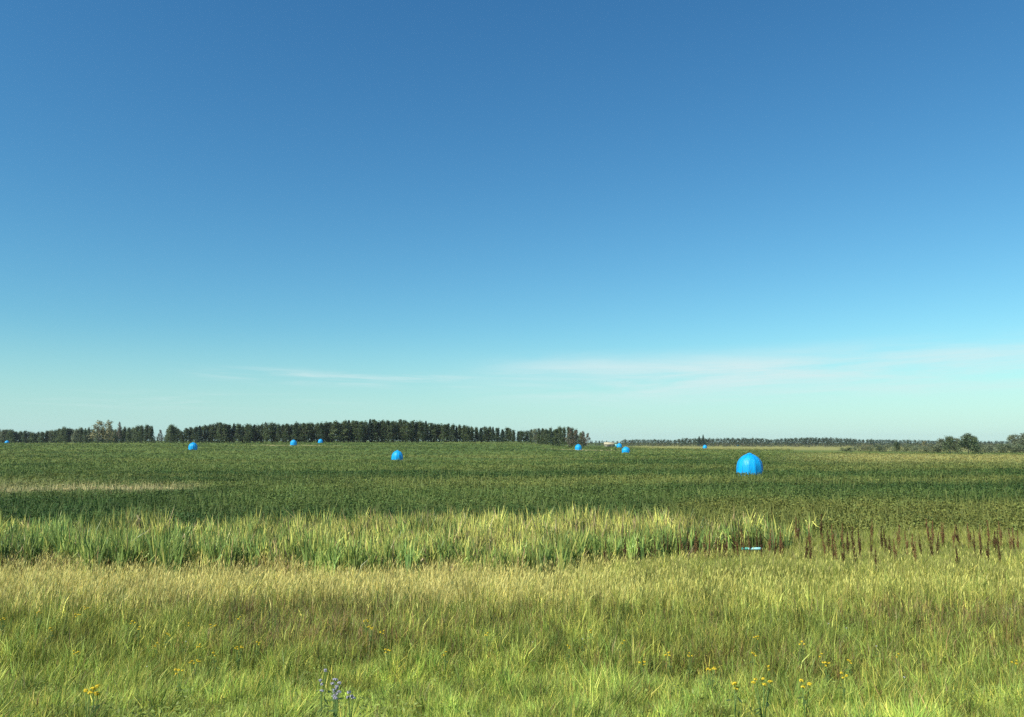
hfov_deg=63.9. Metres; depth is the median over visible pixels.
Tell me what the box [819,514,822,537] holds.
dock plant
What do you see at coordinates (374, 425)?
aspen tree
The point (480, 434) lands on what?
spruce tree
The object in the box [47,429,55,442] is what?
poplar tree
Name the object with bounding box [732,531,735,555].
dock plant
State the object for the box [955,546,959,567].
dock plant
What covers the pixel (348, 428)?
spruce tree
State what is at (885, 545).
dock plant
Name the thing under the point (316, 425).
aspen tree
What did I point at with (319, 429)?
aspen tree
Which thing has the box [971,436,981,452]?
poplar tree
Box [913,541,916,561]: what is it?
dock plant
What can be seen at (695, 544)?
dock plant
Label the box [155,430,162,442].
sparse tree
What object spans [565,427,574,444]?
sparse tree
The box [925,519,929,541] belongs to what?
dock plant
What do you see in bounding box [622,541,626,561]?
dock plant
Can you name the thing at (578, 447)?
field shelter
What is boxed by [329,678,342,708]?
lilac wildflower
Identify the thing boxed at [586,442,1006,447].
distant scrub
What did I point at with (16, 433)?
poplar tree
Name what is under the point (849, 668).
yellow wildflower
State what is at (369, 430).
spruce tree
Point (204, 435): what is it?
aspen tree
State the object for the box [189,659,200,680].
yellow wildflower
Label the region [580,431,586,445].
sparse tree
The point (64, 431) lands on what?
poplar tree
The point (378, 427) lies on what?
aspen tree
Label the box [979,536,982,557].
dock plant
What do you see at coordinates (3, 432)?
poplar tree
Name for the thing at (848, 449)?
willow shrub
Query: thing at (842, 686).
yellow wildflower
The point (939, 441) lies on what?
poplar tree
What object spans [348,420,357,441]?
aspen tree
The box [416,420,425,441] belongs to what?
aspen tree
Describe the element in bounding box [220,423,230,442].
aspen tree
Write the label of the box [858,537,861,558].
dock plant
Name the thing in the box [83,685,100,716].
yellow wildflower
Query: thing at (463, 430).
aspen tree
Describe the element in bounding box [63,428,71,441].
aspen tree
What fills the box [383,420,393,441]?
aspen tree
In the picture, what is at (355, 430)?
aspen tree
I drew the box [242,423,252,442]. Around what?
aspen tree
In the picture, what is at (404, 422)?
aspen tree
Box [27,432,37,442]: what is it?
poplar tree
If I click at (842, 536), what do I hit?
dock plant
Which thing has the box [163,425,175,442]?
poplar tree
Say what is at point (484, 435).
aspen tree
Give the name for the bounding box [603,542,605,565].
dock plant
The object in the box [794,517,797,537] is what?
dock plant
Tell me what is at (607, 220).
sky
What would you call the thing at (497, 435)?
aspen tree
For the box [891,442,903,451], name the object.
poplar tree
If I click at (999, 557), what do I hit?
dock plant
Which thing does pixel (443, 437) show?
aspen tree
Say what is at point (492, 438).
spruce tree
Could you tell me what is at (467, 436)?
aspen tree
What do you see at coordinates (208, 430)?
aspen tree
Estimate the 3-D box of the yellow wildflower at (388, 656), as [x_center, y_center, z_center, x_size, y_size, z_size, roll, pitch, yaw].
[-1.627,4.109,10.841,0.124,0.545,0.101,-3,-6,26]
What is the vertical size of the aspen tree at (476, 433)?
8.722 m
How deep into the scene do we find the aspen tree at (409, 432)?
426.24 m
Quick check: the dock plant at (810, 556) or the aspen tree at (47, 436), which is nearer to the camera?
the dock plant at (810, 556)
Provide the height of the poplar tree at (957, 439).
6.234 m
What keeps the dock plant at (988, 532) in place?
on the ground at (823, 448)
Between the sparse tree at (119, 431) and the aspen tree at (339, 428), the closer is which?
the aspen tree at (339, 428)
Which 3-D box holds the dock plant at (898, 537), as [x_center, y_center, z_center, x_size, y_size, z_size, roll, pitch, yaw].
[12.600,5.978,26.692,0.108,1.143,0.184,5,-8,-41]
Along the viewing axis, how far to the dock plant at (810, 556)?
23.10 m
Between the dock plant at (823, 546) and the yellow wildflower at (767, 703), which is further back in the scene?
the dock plant at (823, 546)
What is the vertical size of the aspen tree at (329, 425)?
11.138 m
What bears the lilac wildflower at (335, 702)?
on the ground at (823, 448)
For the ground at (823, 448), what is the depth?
222.16 m
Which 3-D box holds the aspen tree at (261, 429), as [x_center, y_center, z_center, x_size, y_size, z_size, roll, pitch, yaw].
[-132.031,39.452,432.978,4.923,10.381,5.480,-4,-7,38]
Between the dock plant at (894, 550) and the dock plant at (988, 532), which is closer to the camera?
the dock plant at (894, 550)
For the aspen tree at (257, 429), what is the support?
on the ground at (823, 448)
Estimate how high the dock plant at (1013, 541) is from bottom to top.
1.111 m
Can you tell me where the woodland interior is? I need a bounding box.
[4,420,562,445]
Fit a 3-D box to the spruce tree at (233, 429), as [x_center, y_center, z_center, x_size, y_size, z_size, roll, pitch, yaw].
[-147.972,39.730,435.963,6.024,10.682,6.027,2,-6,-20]
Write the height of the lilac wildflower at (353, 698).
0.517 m
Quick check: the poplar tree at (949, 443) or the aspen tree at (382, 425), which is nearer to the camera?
the poplar tree at (949, 443)
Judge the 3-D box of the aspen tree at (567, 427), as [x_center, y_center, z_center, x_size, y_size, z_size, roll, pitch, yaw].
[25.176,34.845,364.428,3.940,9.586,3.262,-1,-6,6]
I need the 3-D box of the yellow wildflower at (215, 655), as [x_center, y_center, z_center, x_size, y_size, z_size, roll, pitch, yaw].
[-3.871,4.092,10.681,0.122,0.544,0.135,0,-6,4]
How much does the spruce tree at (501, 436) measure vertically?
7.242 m
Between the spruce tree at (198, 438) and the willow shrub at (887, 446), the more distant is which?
the spruce tree at (198, 438)
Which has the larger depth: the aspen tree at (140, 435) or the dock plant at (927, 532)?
the aspen tree at (140, 435)
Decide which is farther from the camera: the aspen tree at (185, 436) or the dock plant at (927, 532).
the aspen tree at (185, 436)
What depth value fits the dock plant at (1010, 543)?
25.95 m
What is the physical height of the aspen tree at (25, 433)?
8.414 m
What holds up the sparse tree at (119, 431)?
on the ground at (823, 448)
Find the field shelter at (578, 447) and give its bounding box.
[575,444,581,449]
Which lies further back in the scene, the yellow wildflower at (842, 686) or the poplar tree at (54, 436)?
the poplar tree at (54, 436)
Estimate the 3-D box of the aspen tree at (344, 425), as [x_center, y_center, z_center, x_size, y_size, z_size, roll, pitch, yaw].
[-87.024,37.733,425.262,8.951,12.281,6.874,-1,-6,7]
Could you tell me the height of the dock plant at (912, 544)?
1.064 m
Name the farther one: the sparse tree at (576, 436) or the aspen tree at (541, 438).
the aspen tree at (541, 438)
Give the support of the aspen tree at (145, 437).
on the ground at (823, 448)
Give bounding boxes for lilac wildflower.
[317,679,328,715]
[323,669,329,710]
[328,681,340,716]
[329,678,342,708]
[346,690,355,716]
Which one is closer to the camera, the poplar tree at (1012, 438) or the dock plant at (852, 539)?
the dock plant at (852, 539)
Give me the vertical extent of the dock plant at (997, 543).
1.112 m
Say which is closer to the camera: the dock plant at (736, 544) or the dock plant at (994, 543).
the dock plant at (736, 544)
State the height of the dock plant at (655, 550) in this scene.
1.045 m
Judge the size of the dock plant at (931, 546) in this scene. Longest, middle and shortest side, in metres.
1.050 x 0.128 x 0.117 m
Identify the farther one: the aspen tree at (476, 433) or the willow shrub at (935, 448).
the aspen tree at (476, 433)
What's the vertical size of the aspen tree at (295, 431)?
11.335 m
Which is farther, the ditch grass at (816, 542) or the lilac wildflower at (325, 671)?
the ditch grass at (816, 542)
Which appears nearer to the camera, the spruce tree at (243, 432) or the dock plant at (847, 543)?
the dock plant at (847, 543)
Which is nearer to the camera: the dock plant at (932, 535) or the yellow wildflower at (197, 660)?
the yellow wildflower at (197, 660)
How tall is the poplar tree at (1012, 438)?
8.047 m
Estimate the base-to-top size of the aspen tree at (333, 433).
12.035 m
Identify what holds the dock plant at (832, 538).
on the ground at (823, 448)
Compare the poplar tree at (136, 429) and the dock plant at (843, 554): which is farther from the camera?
the poplar tree at (136, 429)
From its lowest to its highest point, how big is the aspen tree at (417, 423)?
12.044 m
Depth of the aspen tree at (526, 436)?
422.45 m
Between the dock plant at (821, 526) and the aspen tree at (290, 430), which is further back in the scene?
the aspen tree at (290, 430)
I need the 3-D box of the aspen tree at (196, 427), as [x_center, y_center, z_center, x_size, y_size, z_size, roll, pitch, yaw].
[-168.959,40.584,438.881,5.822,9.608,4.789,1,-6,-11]
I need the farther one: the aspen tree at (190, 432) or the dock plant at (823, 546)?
the aspen tree at (190, 432)
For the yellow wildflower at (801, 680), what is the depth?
5.85 m
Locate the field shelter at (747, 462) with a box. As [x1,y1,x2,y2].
[736,453,762,475]
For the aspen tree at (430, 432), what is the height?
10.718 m
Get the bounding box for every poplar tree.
[0,429,9,442]
[4,429,16,442]
[10,431,18,442]
[15,430,24,442]
[25,431,33,442]
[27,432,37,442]
[37,431,45,442]
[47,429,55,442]
[49,430,57,442]
[55,426,69,442]
[70,428,81,442]
[75,427,83,442]
[82,429,87,442]
[84,428,92,441]
[111,429,117,442]
[120,427,126,442]
[125,428,131,442]
[131,425,142,442]
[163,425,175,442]
[167,425,178,442]
[173,429,183,441]
[531,429,540,443]
[542,428,549,444]
[556,425,563,445]
[577,432,584,447]
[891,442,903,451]
[934,438,945,452]
[940,435,964,452]
[950,438,961,452]
[954,432,982,452]
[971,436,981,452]
[1007,434,1023,451]
[1010,432,1023,448]
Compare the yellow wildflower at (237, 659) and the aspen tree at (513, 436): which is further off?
the aspen tree at (513, 436)
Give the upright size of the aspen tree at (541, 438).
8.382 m
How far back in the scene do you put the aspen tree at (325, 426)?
425.39 m
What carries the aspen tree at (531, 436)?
on the ground at (823, 448)
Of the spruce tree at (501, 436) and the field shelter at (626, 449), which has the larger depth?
the spruce tree at (501, 436)
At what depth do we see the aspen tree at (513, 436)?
421.50 m
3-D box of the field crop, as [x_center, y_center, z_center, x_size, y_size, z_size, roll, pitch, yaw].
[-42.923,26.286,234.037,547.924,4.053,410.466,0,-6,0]
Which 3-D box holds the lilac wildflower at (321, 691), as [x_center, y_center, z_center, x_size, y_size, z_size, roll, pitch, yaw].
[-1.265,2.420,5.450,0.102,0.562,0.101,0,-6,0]
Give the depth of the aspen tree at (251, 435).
426.12 m
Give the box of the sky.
[0,0,1023,442]
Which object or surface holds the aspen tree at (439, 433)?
on the ground at (823, 448)
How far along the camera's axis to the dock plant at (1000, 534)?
27.27 m
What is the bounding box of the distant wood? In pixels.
[592,436,1011,446]
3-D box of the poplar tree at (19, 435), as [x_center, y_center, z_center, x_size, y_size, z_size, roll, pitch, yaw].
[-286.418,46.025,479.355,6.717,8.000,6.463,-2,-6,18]
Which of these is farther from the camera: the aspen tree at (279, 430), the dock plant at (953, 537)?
the aspen tree at (279, 430)
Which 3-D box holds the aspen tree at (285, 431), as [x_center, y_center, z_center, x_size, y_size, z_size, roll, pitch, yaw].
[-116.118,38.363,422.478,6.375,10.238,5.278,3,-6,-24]
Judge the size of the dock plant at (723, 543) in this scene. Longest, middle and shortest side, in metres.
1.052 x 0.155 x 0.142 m
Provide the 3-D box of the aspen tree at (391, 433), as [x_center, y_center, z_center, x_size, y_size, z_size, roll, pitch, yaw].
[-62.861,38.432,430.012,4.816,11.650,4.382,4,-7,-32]
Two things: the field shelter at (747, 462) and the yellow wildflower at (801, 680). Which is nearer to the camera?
the yellow wildflower at (801, 680)
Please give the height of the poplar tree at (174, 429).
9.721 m
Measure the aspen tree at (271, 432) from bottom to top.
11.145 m
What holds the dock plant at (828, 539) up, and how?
on the ground at (823, 448)
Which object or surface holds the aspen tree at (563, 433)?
on the ground at (823, 448)
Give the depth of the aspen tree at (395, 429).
431.68 m
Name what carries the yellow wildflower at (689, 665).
on the ground at (823, 448)
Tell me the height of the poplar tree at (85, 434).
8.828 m
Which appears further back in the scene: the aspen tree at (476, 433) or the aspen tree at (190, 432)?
the aspen tree at (190, 432)
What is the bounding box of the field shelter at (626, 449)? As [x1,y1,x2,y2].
[622,447,629,452]
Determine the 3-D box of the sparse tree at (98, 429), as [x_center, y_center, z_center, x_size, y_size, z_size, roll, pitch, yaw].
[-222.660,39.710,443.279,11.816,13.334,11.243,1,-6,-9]
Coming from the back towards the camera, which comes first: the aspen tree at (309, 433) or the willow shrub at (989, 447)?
the aspen tree at (309, 433)
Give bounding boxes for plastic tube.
[741,547,760,555]
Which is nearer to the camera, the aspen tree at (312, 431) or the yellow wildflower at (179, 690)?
the yellow wildflower at (179, 690)
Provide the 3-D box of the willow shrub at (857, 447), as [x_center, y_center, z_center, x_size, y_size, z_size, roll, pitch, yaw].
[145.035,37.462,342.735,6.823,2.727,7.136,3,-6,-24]
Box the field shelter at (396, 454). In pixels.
[391,450,402,459]
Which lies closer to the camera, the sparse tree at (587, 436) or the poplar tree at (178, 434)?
the sparse tree at (587, 436)
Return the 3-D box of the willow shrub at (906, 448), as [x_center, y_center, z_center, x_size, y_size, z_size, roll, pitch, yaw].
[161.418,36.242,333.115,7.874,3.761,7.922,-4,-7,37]
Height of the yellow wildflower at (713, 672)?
0.555 m
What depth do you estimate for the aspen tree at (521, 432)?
420.24 m
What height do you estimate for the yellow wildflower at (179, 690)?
0.545 m
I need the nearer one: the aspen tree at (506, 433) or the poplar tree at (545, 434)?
the poplar tree at (545, 434)
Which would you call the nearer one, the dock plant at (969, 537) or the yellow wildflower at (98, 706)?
the yellow wildflower at (98, 706)
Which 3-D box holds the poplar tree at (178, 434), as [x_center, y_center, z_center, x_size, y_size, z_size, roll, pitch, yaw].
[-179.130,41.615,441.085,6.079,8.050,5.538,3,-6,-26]
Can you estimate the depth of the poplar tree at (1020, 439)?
337.79 m
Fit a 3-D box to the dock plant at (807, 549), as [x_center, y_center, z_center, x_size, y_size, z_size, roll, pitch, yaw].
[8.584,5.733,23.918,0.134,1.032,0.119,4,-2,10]
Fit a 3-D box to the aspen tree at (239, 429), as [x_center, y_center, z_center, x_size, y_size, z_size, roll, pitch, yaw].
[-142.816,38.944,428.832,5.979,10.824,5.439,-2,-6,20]
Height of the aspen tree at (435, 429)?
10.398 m
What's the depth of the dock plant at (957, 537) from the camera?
26.80 m
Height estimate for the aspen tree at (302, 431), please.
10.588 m
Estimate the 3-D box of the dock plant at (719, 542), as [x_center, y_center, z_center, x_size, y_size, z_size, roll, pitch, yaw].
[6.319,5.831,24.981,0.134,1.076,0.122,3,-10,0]
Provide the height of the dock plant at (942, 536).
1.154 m
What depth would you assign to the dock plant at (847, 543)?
25.16 m
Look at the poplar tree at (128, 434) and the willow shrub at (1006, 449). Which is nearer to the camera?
the willow shrub at (1006, 449)
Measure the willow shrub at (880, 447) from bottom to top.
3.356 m
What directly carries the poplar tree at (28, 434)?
on the ground at (823, 448)
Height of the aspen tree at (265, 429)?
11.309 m
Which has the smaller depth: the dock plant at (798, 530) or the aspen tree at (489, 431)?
the dock plant at (798, 530)
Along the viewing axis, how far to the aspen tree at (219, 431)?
430.70 m
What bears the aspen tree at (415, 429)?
on the ground at (823, 448)
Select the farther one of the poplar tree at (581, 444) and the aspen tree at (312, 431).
the aspen tree at (312, 431)
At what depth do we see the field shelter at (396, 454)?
170.02 m
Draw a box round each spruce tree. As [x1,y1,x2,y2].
[194,426,202,441]
[230,423,237,442]
[241,425,244,442]
[252,424,259,442]
[345,420,350,441]
[366,419,373,441]
[423,421,428,441]
[475,428,483,441]
[489,427,495,440]
[499,429,505,441]
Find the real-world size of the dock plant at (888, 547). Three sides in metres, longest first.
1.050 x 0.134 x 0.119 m
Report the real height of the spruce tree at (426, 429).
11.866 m
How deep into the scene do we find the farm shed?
633.71 m
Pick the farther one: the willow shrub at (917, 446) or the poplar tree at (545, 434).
the poplar tree at (545, 434)
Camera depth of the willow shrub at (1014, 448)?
323.23 m
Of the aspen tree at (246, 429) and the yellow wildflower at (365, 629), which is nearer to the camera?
the yellow wildflower at (365, 629)
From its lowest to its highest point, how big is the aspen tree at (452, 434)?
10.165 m
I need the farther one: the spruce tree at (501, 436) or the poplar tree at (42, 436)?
the poplar tree at (42, 436)
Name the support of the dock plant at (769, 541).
on the ground at (823, 448)
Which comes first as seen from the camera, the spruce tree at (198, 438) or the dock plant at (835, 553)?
the dock plant at (835, 553)
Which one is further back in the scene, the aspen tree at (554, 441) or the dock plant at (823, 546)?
the aspen tree at (554, 441)
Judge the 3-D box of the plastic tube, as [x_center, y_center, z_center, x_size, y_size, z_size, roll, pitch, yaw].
[7.378,6.088,25.170,0.660,0.586,0.083,0,-6,-3]
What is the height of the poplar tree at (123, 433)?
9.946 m
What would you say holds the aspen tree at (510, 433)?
on the ground at (823, 448)
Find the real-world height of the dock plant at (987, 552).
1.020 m
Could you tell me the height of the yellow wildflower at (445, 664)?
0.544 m
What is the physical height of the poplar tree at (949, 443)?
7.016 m
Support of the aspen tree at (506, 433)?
on the ground at (823, 448)
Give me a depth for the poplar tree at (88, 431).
463.73 m
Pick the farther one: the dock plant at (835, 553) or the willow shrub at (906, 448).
the willow shrub at (906, 448)
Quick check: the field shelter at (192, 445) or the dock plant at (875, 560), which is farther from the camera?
the field shelter at (192, 445)
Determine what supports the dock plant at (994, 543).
on the ground at (823, 448)
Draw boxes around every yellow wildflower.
[0,617,5,640]
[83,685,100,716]
[89,687,100,716]
[174,668,185,701]
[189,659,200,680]
[211,652,217,668]
[233,646,243,673]
[363,619,368,638]
[367,626,373,649]
[379,630,384,660]
[384,649,391,670]
[443,651,447,681]
[686,652,692,684]
[705,667,716,697]
[726,682,743,716]
[751,677,771,716]
[753,636,758,658]
[797,678,811,716]
[799,641,806,659]
[822,662,833,685]
[838,672,847,710]
[846,659,852,677]
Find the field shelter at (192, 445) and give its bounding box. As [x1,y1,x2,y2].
[188,442,197,449]
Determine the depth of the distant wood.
900.85 m
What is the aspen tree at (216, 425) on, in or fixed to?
on the ground at (823, 448)
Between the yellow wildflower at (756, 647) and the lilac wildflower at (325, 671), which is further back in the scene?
the yellow wildflower at (756, 647)
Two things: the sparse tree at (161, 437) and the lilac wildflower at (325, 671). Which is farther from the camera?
the sparse tree at (161, 437)
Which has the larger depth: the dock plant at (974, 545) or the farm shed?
the farm shed
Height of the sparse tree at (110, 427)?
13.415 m
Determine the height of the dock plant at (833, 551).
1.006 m
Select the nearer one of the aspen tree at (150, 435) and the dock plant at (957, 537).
the dock plant at (957, 537)
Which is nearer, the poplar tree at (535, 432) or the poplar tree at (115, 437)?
the poplar tree at (535, 432)
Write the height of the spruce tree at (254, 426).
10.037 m
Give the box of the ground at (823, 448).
[0,441,1023,681]
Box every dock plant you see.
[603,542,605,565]
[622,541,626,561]
[653,536,656,558]
[687,532,690,556]
[694,532,696,553]
[718,533,721,557]
[721,536,726,557]
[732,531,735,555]
[735,532,738,557]
[768,530,771,554]
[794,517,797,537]
[797,520,800,539]
[804,538,808,561]
[807,526,811,547]
[809,542,811,562]
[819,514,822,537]
[822,534,825,559]
[826,529,829,552]
[831,525,833,547]
[831,541,834,561]
[834,540,837,560]
[841,525,843,547]
[841,543,844,564]
[846,531,850,552]
[851,526,854,550]
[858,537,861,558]
[873,549,878,569]
[880,527,882,550]
[883,529,886,551]
[887,536,891,558]
[892,540,896,558]
[896,526,901,548]
[910,533,914,553]
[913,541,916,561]
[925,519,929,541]
[928,536,932,558]
[931,521,934,542]
[936,531,939,555]
[940,522,944,544]
[952,526,955,548]
[955,524,959,547]
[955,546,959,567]
[967,523,970,551]
[972,532,975,555]
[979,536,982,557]
[985,539,989,560]
[986,521,990,546]
[992,530,995,556]
[995,528,998,551]
[998,521,1002,548]
[998,541,1001,562]
[1007,529,1011,550]
[1012,527,1014,552]
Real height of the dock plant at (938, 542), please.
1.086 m
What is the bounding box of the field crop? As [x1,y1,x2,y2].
[0,442,1023,537]
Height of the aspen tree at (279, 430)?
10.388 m
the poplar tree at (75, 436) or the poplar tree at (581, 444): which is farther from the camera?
the poplar tree at (75, 436)
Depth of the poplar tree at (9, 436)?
474.49 m
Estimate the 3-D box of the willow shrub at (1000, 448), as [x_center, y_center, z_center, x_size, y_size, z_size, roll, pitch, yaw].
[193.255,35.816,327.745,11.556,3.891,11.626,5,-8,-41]
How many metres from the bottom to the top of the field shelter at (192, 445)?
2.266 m
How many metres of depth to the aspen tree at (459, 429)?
430.45 m
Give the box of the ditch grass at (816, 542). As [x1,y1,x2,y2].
[569,521,1023,584]
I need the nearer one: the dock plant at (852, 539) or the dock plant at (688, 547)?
the dock plant at (688, 547)
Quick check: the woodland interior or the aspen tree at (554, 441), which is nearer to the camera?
the aspen tree at (554, 441)
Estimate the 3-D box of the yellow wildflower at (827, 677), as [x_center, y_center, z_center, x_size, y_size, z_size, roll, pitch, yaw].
[3.846,3.951,9.970,0.143,0.545,0.117,0,-6,-5]
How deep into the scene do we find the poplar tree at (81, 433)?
465.51 m
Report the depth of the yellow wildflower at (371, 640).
12.24 m
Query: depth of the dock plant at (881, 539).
26.25 m
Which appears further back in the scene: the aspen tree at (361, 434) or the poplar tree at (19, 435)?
the poplar tree at (19, 435)
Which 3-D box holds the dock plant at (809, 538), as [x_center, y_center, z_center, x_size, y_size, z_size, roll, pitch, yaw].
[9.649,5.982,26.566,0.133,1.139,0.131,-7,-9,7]
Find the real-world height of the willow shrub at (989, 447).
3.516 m
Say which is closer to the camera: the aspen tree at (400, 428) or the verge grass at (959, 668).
the verge grass at (959, 668)
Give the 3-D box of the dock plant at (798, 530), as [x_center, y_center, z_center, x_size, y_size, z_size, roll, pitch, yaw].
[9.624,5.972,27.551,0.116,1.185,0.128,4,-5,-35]
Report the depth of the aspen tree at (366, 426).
429.84 m
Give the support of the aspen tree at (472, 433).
on the ground at (823, 448)
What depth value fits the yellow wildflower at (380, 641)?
12.00 m
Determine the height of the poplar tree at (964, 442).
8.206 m
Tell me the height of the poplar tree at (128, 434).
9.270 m
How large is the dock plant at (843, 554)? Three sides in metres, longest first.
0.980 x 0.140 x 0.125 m
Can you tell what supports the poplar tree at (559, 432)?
on the ground at (823, 448)
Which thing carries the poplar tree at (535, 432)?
on the ground at (823, 448)
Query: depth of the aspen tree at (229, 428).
433.39 m
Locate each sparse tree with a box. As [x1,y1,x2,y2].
[88,420,109,442]
[99,420,114,442]
[116,422,121,441]
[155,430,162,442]
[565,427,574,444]
[573,430,580,446]
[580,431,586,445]
[584,433,591,446]
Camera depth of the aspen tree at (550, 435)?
388.80 m
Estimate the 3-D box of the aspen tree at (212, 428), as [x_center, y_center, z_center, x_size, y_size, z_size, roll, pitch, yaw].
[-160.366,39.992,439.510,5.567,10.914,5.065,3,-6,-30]
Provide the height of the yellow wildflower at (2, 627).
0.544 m
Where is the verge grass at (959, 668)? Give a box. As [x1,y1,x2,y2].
[0,537,1023,716]
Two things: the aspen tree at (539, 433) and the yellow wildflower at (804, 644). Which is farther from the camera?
the aspen tree at (539, 433)
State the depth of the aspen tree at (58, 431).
469.28 m
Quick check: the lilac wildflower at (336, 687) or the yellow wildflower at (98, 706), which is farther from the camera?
the lilac wildflower at (336, 687)
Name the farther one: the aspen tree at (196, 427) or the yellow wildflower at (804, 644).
the aspen tree at (196, 427)
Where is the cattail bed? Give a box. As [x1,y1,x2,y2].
[0,500,843,583]
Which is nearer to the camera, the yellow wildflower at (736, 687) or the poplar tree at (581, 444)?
the yellow wildflower at (736, 687)
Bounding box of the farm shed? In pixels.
[604,442,616,446]
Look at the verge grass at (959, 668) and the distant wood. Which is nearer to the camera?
the verge grass at (959, 668)
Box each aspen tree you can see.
[21,431,28,442]
[44,430,49,442]
[56,428,61,442]
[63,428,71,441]
[137,425,144,442]
[142,424,149,441]
[147,425,153,441]
[183,427,189,442]
[188,427,193,442]
[191,425,198,442]
[202,424,207,441]
[206,424,212,442]
[208,424,215,442]
[213,422,218,442]
[215,422,223,442]
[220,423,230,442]
[227,424,231,442]
[233,424,243,442]
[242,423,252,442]
[246,423,255,442]
[255,424,260,441]
[258,423,264,441]
[262,422,268,440]
[265,423,276,442]
[274,423,281,442]
[280,423,292,442]
[288,424,292,441]
[291,422,299,441]
[298,422,307,441]
[301,422,314,441]
[309,422,314,441]
[312,422,319,441]
[316,421,324,441]
[322,422,329,441]
[324,422,332,441]
[327,420,341,442]
[332,422,344,441]
[336,420,352,441]
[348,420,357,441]
[349,421,364,441]
[356,421,365,441]
[362,420,371,441]
[370,419,378,441]
[374,420,384,441]
[378,419,385,440]
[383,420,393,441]
[388,421,395,441]
[392,421,398,441]
[397,419,404,441]
[401,419,407,441]
[402,422,415,440]
[408,421,417,441]
[414,420,419,441]
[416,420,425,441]
[426,423,433,441]
[431,423,438,441]
[432,423,446,441]
[439,424,448,441]
[447,423,457,441]
[457,424,462,441]
[460,425,466,441]
[462,426,472,441]
[470,426,474,441]
[473,427,478,441]
[481,427,489,441]
[487,426,491,441]
[493,428,499,441]
[502,427,509,441]
[507,428,513,441]
[511,429,515,441]
[518,430,525,442]
[525,431,529,442]
[529,429,534,442]
[536,428,540,443]
[539,428,544,443]
[547,428,552,443]
[552,429,557,445]
[561,426,566,445]
[564,426,570,446]
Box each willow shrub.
[838,447,854,451]
[851,445,866,450]
[867,444,884,451]
[877,444,894,451]
[902,444,918,451]
[910,445,932,452]
[920,444,946,452]
[967,444,998,452]
[981,443,1011,452]
[992,444,1021,452]
[1004,444,1023,452]
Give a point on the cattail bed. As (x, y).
(556, 538)

